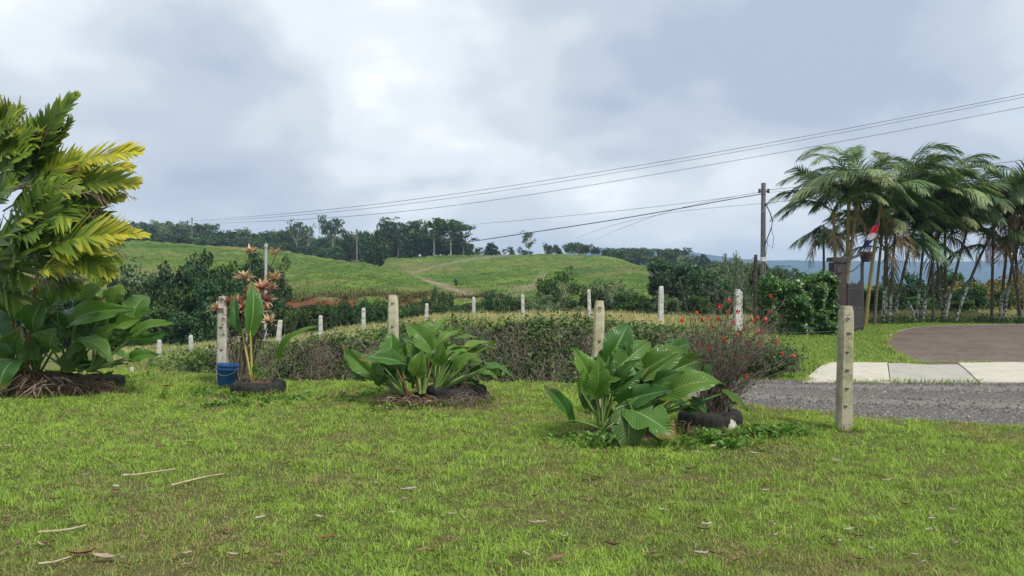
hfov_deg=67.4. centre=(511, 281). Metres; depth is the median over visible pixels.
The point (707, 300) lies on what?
bush
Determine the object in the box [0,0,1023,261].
sky
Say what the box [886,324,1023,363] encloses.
paved drive
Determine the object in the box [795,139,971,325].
palm
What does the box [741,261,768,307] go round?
tree
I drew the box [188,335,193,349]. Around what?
fence post
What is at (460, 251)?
tree
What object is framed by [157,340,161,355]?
fence post
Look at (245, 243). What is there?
tree
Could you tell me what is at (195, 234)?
tree
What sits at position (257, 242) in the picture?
tree
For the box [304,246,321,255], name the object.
tree
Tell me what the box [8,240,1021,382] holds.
terrain
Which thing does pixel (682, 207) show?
power line
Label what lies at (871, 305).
tree
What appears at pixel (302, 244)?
tree
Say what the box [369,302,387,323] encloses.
bush
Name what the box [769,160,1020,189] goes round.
power line
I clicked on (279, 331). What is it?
fence post
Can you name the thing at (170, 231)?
tree
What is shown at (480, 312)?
fence wire
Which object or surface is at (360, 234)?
tree
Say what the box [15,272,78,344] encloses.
tree
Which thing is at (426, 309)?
fence post
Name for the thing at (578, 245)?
tree
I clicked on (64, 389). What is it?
dead roots
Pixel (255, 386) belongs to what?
tyre planter
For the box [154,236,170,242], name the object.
tree
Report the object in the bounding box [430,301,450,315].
bush
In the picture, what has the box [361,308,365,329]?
fence post
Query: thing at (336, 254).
tree
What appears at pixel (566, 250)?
tree
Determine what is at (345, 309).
bush
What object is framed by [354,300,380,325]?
bush
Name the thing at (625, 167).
power line
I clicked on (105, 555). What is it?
fallen leaf
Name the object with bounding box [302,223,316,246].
tree
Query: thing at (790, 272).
tree
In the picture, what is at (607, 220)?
power line
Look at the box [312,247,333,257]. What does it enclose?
tree
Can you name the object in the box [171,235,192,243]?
tree
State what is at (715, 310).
bush
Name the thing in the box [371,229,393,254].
tree
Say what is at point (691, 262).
tree
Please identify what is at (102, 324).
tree
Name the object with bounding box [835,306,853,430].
fence post
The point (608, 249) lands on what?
tree
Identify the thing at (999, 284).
tree
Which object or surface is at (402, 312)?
bush
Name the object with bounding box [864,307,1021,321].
dry verge grass
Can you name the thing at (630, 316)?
field grass
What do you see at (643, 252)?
tree
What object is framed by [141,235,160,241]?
tree
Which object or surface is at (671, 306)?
bush
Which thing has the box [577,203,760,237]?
power line
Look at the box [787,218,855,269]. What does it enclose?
palm
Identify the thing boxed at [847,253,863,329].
gate post
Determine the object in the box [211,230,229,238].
tree
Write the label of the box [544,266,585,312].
tree
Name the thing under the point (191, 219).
utility pole
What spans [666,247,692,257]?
tree
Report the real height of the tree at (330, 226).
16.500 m
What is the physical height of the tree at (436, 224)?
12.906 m
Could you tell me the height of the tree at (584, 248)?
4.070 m
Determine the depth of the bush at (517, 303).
45.55 m
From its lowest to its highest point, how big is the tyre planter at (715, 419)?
0.284 m
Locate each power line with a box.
[195,94,1022,220]
[201,97,1022,221]
[204,107,1021,223]
[442,194,760,245]
[461,193,753,225]
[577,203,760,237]
[604,192,757,235]
[766,168,1016,192]
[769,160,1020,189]
[770,178,1020,202]
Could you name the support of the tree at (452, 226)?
on the terrain at (448, 262)
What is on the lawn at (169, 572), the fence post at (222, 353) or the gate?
the fence post at (222, 353)
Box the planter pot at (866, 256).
[859,251,872,261]
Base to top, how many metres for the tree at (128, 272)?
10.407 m
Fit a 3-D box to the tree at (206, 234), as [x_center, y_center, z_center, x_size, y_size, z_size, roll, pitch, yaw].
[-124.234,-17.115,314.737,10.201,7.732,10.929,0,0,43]
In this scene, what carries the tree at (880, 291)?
on the terrain at (448, 262)
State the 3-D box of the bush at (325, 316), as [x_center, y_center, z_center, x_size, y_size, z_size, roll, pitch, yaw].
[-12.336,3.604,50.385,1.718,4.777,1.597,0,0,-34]
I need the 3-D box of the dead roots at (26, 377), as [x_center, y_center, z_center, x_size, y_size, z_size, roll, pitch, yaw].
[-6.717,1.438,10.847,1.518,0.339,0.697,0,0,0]
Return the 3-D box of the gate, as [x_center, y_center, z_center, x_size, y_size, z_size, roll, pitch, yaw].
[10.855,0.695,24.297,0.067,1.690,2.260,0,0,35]
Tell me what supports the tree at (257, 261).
on the terrain at (448, 262)
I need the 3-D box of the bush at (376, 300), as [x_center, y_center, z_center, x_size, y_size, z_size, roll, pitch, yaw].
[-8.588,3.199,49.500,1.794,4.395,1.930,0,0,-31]
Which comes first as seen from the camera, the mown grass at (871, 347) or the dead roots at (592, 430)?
the dead roots at (592, 430)
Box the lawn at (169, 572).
[0,370,1023,575]
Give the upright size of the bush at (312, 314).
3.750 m
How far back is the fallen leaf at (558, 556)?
4.38 m
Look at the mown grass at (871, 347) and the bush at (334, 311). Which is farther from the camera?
the bush at (334, 311)
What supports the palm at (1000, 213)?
on the terrain at (448, 262)
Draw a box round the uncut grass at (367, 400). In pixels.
[2,379,861,446]
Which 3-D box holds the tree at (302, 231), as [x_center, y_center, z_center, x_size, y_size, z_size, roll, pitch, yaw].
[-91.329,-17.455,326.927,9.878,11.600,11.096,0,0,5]
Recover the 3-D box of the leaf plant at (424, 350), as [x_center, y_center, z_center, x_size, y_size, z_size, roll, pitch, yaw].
[-1.144,1.006,10.231,2.307,1.013,1.029,0,0,0]
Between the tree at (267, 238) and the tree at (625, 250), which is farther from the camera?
the tree at (625, 250)
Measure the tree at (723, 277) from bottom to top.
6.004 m
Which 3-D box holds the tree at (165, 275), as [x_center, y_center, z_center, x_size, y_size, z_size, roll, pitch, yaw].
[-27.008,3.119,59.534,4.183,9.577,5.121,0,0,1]
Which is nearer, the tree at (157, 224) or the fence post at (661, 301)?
the fence post at (661, 301)
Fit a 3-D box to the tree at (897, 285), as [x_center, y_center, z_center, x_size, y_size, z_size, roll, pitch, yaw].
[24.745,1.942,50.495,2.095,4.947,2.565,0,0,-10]
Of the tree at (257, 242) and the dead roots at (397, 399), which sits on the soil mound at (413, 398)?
the dead roots at (397, 399)
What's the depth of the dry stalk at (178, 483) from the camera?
6.07 m
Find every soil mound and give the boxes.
[0,370,122,396]
[389,392,444,406]
[608,427,681,439]
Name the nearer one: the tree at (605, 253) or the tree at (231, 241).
the tree at (605, 253)
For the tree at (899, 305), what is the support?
on the terrain at (448, 262)
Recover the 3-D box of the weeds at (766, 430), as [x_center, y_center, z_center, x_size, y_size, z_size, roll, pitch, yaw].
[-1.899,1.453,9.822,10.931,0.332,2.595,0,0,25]
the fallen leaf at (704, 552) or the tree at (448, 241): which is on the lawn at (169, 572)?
the fallen leaf at (704, 552)
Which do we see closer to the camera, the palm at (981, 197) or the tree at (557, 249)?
the palm at (981, 197)
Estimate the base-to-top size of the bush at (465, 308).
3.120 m
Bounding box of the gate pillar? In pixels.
[826,257,848,321]
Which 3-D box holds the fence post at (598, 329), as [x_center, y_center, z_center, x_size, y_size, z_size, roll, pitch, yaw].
[1.032,0.977,9.293,0.165,1.492,0.151,0,0,0]
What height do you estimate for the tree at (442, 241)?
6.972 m
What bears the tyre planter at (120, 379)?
on the lawn at (169, 572)
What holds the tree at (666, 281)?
on the terrain at (448, 262)
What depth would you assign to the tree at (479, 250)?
262.95 m
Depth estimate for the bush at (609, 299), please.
54.39 m
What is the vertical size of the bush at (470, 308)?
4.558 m
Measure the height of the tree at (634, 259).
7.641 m
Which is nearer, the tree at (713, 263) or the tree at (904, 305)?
the tree at (904, 305)
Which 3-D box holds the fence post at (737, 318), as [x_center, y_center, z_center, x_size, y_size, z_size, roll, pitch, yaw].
[6.452,0.897,22.000,0.175,1.360,0.171,0,0,0]
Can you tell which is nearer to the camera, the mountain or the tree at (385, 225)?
the tree at (385, 225)
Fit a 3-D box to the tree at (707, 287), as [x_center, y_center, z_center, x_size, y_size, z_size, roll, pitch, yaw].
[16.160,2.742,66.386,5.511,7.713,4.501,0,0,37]
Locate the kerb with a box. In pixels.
[889,324,1006,335]
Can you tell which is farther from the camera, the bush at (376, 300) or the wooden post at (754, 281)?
the bush at (376, 300)
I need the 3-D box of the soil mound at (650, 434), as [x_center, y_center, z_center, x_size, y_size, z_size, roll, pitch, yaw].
[1.333,1.558,8.000,1.000,0.114,0.600,0,0,0]
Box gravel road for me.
[686,380,1023,425]
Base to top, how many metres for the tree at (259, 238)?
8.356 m
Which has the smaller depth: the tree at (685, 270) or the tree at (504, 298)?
the tree at (504, 298)
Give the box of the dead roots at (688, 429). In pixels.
[674,420,728,436]
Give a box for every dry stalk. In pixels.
[38,524,86,532]
[38,556,70,564]
[123,468,174,475]
[170,473,223,485]
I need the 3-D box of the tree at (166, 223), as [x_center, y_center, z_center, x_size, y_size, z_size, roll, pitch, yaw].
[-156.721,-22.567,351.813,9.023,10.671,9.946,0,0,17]
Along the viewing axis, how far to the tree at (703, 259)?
315.35 m
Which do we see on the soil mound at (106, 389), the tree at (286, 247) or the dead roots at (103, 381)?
the dead roots at (103, 381)
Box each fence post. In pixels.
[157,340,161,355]
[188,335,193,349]
[216,296,228,381]
[276,320,281,341]
[318,315,322,336]
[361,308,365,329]
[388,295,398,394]
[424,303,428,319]
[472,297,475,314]
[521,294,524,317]
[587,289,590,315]
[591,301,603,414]
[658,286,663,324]
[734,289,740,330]
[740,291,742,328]
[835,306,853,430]
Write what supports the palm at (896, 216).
on the terrain at (448, 262)
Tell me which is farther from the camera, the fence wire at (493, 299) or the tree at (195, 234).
the tree at (195, 234)
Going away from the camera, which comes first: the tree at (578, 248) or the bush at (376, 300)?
the bush at (376, 300)
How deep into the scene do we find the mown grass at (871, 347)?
19.16 m
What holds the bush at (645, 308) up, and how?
on the terrain at (448, 262)
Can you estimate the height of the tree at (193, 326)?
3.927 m
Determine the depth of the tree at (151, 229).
311.17 m
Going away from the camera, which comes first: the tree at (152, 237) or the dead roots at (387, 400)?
the dead roots at (387, 400)
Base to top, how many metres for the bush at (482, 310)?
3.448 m
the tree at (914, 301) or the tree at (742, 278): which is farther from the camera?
the tree at (742, 278)
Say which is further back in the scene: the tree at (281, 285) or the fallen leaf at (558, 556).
the tree at (281, 285)
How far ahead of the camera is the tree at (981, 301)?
43.83 m
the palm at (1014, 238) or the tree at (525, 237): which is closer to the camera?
the palm at (1014, 238)
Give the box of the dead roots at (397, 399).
[365,391,453,406]
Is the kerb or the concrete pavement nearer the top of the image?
the kerb
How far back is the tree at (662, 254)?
286.38 m
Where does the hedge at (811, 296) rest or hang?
on the terrain at (448, 262)
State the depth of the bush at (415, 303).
55.23 m
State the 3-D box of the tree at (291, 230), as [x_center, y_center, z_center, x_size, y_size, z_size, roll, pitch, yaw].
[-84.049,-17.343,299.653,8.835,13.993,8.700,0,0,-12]
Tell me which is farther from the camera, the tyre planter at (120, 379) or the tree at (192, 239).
the tree at (192, 239)
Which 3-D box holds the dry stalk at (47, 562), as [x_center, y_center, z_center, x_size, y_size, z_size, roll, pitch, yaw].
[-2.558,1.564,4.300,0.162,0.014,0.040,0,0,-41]
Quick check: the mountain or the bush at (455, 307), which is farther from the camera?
the mountain
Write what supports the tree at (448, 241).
on the terrain at (448, 262)
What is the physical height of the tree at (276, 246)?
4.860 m
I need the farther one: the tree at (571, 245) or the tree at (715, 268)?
the tree at (571, 245)
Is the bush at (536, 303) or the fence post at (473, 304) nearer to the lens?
the fence post at (473, 304)
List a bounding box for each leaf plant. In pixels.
[0,277,174,390]
[228,281,318,381]
[342,318,511,395]
[543,323,747,447]
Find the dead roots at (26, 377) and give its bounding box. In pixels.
[0,371,90,397]
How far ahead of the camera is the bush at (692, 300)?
43.50 m
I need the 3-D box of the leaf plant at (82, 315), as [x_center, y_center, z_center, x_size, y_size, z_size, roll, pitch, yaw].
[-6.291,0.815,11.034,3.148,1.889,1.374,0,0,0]
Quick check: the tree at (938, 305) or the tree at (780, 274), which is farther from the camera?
the tree at (780, 274)
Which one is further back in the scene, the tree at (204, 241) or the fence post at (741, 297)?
the tree at (204, 241)
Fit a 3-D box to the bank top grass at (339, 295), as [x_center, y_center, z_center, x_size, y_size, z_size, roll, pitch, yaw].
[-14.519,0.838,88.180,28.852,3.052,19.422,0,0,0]
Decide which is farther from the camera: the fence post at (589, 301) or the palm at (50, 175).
the fence post at (589, 301)
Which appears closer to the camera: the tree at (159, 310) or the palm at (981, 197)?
the palm at (981, 197)
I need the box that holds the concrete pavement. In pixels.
[802,362,1023,382]
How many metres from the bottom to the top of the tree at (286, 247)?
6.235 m
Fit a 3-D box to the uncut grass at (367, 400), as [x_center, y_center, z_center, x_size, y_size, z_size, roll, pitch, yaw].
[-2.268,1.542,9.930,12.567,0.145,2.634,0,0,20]
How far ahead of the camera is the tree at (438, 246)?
253.89 m
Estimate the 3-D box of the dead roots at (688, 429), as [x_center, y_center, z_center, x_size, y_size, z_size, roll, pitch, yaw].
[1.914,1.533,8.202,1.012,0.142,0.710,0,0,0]
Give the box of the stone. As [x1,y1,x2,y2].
[728,419,736,431]
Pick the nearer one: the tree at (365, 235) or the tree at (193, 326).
the tree at (193, 326)
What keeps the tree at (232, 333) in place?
on the terrain at (448, 262)
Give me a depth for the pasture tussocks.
128.61 m
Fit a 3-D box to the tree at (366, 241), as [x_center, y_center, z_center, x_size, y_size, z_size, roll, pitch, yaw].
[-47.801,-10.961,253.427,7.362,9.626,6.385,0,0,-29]
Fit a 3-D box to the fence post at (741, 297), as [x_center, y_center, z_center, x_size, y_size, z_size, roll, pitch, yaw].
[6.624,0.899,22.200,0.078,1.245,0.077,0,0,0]
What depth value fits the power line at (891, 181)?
24.54 m
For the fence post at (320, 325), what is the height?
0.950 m
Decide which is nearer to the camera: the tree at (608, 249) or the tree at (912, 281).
the tree at (912, 281)
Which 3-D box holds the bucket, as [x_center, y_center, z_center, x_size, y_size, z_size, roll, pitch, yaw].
[-4.272,1.419,11.550,0.337,0.383,0.338,0,0,0]
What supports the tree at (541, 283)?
on the terrain at (448, 262)
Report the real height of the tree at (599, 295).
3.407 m
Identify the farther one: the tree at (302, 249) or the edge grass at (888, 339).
the tree at (302, 249)
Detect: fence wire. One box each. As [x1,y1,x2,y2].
[90,291,788,352]
[114,302,793,354]
[158,311,802,352]
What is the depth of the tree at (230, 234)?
311.53 m
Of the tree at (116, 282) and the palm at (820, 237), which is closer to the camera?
the palm at (820, 237)
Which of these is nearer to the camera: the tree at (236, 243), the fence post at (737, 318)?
the fence post at (737, 318)
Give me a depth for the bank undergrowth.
14.36 m
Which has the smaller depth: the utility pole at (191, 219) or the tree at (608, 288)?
the tree at (608, 288)
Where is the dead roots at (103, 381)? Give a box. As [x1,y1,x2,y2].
[74,373,116,393]
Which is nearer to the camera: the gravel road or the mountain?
the gravel road
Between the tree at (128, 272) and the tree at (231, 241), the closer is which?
the tree at (128, 272)
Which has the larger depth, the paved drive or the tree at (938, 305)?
the tree at (938, 305)
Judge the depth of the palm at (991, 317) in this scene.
30.09 m
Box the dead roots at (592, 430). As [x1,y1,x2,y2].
[565,427,649,442]
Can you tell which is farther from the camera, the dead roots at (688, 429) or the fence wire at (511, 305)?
the fence wire at (511, 305)
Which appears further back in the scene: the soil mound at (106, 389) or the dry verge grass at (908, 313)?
the dry verge grass at (908, 313)
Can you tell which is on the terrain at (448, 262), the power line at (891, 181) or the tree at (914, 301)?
the tree at (914, 301)
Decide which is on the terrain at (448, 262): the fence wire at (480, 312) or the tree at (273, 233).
the tree at (273, 233)
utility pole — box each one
[189,218,194,237]
[353,229,359,262]
[758,183,773,315]
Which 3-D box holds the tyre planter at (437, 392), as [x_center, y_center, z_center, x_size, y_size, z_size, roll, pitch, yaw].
[-0.752,1.496,10.353,0.831,0.284,0.833,0,0,0]
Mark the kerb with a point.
(942, 325)
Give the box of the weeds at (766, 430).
[124,371,826,451]
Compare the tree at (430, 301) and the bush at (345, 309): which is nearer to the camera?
the bush at (345, 309)
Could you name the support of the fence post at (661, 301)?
on the terrain at (448, 262)
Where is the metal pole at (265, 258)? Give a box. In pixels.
[264,244,267,341]
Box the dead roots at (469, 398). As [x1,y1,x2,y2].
[433,378,493,405]
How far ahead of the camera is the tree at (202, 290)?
51.56 m
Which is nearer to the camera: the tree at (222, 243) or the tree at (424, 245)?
the tree at (424, 245)
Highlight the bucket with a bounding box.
[215,363,239,387]
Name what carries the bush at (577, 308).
on the terrain at (448, 262)
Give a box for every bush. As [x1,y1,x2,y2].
[274,305,296,331]
[294,307,310,333]
[295,302,328,333]
[318,301,333,330]
[328,300,342,326]
[331,295,356,328]
[351,297,368,321]
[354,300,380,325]
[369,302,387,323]
[373,298,387,314]
[383,302,406,322]
[403,304,413,318]
[407,298,421,318]
[412,305,433,317]
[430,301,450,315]
[450,305,460,313]
[455,304,471,314]
[467,302,481,313]
[475,305,486,313]
[490,297,517,315]
[513,296,532,313]
[524,292,557,313]
[571,305,593,314]
[599,288,618,311]
[635,295,657,313]
[648,295,684,315]
[683,295,712,315]
[702,295,715,316]
[707,307,727,316]
[716,298,752,315]
[725,339,809,378]
[746,302,759,314]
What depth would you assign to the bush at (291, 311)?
53.71 m
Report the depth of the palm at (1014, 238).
29.27 m
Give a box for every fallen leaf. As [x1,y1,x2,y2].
[65,548,95,553]
[93,553,115,558]
[313,533,335,537]
[550,553,566,557]
[694,550,709,553]
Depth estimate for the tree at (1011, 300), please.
46.30 m
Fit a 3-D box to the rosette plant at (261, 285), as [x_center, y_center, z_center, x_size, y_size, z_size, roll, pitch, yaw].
[-4.126,0.492,12.002,1.306,2.183,0.800,0,0,0]
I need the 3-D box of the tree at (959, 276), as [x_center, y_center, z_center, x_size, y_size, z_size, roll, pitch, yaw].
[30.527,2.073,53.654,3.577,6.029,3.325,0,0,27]
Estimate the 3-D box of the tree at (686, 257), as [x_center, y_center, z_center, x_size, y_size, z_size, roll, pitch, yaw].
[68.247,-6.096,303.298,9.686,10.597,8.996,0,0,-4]
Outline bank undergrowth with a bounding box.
[175,308,800,384]
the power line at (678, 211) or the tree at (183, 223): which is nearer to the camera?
the power line at (678, 211)
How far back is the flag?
24.89 m
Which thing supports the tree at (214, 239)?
on the terrain at (448, 262)
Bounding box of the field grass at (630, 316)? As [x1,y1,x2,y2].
[108,307,778,371]
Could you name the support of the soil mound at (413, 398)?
on the lawn at (169, 572)
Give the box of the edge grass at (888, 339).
[798,330,1022,383]
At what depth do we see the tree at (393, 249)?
256.47 m
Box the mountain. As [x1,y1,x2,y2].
[564,248,1023,285]
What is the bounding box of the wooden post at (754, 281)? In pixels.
[753,255,757,325]
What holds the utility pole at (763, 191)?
on the terrain at (448, 262)
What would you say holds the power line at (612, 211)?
attached to the utility pole at (763, 191)
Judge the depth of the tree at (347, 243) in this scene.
248.45 m
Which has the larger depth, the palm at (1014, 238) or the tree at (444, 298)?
the tree at (444, 298)
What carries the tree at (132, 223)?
on the terrain at (448, 262)
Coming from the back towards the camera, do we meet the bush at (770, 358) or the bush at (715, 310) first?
the bush at (715, 310)
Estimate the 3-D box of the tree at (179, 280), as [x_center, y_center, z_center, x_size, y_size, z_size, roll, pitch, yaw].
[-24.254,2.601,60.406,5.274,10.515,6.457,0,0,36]
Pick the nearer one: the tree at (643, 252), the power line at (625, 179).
the power line at (625, 179)
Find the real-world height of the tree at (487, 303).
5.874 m
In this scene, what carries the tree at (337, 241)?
on the terrain at (448, 262)
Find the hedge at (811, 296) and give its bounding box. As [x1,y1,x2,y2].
[754,269,843,334]
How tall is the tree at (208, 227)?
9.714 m
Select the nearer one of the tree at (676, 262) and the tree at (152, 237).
the tree at (152, 237)
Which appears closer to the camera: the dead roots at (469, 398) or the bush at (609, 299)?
the dead roots at (469, 398)
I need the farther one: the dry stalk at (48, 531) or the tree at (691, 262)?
the tree at (691, 262)
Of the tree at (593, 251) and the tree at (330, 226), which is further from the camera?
the tree at (330, 226)
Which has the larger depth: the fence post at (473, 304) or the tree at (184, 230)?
the tree at (184, 230)
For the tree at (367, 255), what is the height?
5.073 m
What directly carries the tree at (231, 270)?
on the terrain at (448, 262)
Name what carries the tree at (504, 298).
on the terrain at (448, 262)
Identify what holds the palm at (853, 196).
on the terrain at (448, 262)
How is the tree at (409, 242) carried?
on the terrain at (448, 262)
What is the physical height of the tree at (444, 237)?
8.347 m
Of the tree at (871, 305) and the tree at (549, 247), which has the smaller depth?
the tree at (871, 305)
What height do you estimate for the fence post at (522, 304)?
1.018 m
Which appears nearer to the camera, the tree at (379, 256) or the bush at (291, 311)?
the bush at (291, 311)
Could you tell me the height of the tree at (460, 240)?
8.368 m
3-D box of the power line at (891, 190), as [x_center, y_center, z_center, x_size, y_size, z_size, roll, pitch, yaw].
[12.885,-2.945,24.499,10.244,0.211,0.014,0,0,43]
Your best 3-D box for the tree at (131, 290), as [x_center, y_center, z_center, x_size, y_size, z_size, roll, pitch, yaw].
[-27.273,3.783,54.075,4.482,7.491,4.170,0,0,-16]
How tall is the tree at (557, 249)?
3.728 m
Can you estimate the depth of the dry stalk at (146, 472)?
6.27 m
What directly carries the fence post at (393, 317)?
on the lawn at (169, 572)
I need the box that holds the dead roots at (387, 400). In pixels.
[375,395,431,406]
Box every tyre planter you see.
[85,373,125,386]
[230,378,285,396]
[426,383,486,404]
[677,405,742,430]
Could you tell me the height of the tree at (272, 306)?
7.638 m
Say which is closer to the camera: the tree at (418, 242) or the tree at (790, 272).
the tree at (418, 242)
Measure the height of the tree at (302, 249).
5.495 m
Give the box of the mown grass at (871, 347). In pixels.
[726,321,1015,380]
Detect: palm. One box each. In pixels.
[0,90,150,374]
[767,144,919,282]
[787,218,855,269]
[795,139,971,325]
[823,158,1004,323]
[872,153,1008,322]
[885,158,1023,324]
[930,156,1023,323]
[948,159,1023,322]
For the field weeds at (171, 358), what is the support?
on the terrain at (448, 262)
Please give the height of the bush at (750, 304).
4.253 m
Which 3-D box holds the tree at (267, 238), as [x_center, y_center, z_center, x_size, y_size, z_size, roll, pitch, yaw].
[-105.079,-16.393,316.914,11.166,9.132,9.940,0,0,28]
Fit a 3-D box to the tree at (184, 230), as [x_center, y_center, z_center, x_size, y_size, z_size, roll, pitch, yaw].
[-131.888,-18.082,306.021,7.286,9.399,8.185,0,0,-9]
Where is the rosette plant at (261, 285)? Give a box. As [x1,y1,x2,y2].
[205,244,284,380]
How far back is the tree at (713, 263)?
304.83 m
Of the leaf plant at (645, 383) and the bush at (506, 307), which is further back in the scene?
the bush at (506, 307)
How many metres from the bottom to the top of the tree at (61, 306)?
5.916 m
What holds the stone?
on the lawn at (169, 572)
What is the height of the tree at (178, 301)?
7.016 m
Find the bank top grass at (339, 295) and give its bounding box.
[279,283,506,303]
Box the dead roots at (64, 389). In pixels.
[1,366,102,396]
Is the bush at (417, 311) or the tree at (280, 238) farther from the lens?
the tree at (280, 238)
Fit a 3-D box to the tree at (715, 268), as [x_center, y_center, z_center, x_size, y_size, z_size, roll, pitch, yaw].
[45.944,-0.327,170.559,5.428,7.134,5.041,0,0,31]
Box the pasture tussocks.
[122,241,652,299]
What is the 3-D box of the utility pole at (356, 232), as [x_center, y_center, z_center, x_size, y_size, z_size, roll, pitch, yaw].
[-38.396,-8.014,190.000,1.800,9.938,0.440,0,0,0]
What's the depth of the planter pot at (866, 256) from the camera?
25.16 m
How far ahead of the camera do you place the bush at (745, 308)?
47.59 m
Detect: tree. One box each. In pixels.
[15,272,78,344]
[22,297,83,348]
[83,299,131,347]
[100,276,139,298]
[116,257,161,292]
[117,282,156,346]
[129,221,142,227]
[134,302,180,347]
[141,222,158,235]
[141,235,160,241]
[142,260,173,306]
[149,219,166,234]
[152,285,195,343]
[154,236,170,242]
[155,309,229,345]
[156,226,168,234]
[162,221,173,227]
[163,233,179,241]
[165,222,181,235]
[167,248,230,317]
[171,225,189,237]
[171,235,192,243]
[175,220,193,237]
[183,262,232,341]
[185,237,198,244]
[188,228,199,237]
[192,237,210,245]
[193,223,204,236]
[198,231,213,237]
[201,224,219,232]
[208,261,242,303]
[209,237,218,245]
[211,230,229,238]
[211,239,227,245]
[216,229,237,239]
[216,312,263,339]
[221,237,241,246]
[231,268,283,338]
[232,240,247,247]
[235,227,251,242]
[235,247,287,307]
[238,239,254,247]
[248,236,266,243]
[250,231,275,242]
[250,240,263,248]
[256,254,292,324]
[267,245,282,250]
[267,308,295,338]
[269,229,287,237]
[272,229,295,246]
[280,241,295,252]
[285,219,307,246]
[288,229,309,246]
[293,246,309,254]
[297,226,311,245]
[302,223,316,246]
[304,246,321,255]
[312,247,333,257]
[313,236,329,247]
[317,215,347,246]
[328,238,341,248]
[328,246,344,259]
[340,231,361,261]
[355,234,373,261]
[358,230,367,238]
[360,231,372,250]
[362,246,374,264]
[367,242,387,266]
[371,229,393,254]
[376,216,419,256]
[385,230,402,257]
[398,227,422,257]
[399,236,418,257]
[401,221,431,253]
[408,217,458,255]
[421,286,437,310]
[425,235,442,255]
[427,219,477,254]
[431,238,446,254]
[438,292,453,310]
[440,236,448,254]
[444,237,455,254]
[447,239,459,254]
[447,241,466,254]
[452,231,479,254]
[465,244,474,254]
[476,246,484,253]
[477,290,501,314]
[485,242,499,254]
[495,293,512,312]
[520,230,535,254]
[534,278,564,313]
[544,245,553,253]
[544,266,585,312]
[553,244,559,253]
[564,245,569,253]
[568,242,574,253]
[570,285,613,312]
[574,242,584,253]
[574,243,583,253]
[580,244,589,254]
[582,276,633,311]
[589,248,600,254]
[601,249,609,255]
[606,247,614,254]
[613,289,650,313]
[616,250,625,258]
[619,246,647,253]
[625,250,653,258]
[626,251,642,264]
[639,248,655,264]
[640,255,656,264]
[644,259,733,303]
[647,265,685,314]
[653,248,679,261]
[663,257,682,265]
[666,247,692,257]
[677,253,692,265]
[678,269,726,311]
[687,259,696,264]
[692,254,708,270]
[705,260,730,270]
[710,264,726,274]
[712,265,742,304]
[720,251,753,304]
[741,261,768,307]
[765,268,787,309]
[770,265,799,279]
[788,272,802,280]
[864,289,882,314]
[871,284,906,310]
[873,282,895,311]
[881,277,905,295]
[892,286,937,310]
[901,269,925,298]
[902,296,940,312]
[928,278,958,308]
[935,269,964,285]
[936,290,956,312]
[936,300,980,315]
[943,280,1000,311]
[947,281,996,311]
[976,274,1023,311]
[986,285,1015,312]
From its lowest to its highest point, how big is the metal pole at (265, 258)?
2.812 m
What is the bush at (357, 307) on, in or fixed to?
on the terrain at (448, 262)
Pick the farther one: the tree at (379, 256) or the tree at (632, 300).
the tree at (379, 256)
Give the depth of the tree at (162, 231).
309.48 m
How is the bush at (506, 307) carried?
on the terrain at (448, 262)
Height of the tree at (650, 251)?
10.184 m
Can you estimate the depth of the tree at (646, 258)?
312.29 m
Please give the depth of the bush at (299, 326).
55.56 m
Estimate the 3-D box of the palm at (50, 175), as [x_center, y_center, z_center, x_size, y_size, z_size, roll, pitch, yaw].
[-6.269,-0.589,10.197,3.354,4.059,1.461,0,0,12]
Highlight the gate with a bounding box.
[846,277,862,329]
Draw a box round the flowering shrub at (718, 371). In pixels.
[662,277,815,412]
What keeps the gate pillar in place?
on the terrain at (448, 262)
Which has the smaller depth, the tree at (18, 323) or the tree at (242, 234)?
the tree at (18, 323)
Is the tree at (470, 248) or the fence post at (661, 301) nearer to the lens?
the fence post at (661, 301)
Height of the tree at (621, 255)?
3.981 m
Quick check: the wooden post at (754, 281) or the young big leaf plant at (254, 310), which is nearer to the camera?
the young big leaf plant at (254, 310)
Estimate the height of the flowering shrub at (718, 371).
1.510 m
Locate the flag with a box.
[860,216,879,257]
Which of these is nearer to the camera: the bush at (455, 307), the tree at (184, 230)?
the bush at (455, 307)
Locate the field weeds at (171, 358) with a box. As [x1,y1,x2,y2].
[147,316,775,370]
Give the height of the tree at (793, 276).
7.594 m
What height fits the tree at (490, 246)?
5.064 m
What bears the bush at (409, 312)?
on the terrain at (448, 262)
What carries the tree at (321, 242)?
on the terrain at (448, 262)
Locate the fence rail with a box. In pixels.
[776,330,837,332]

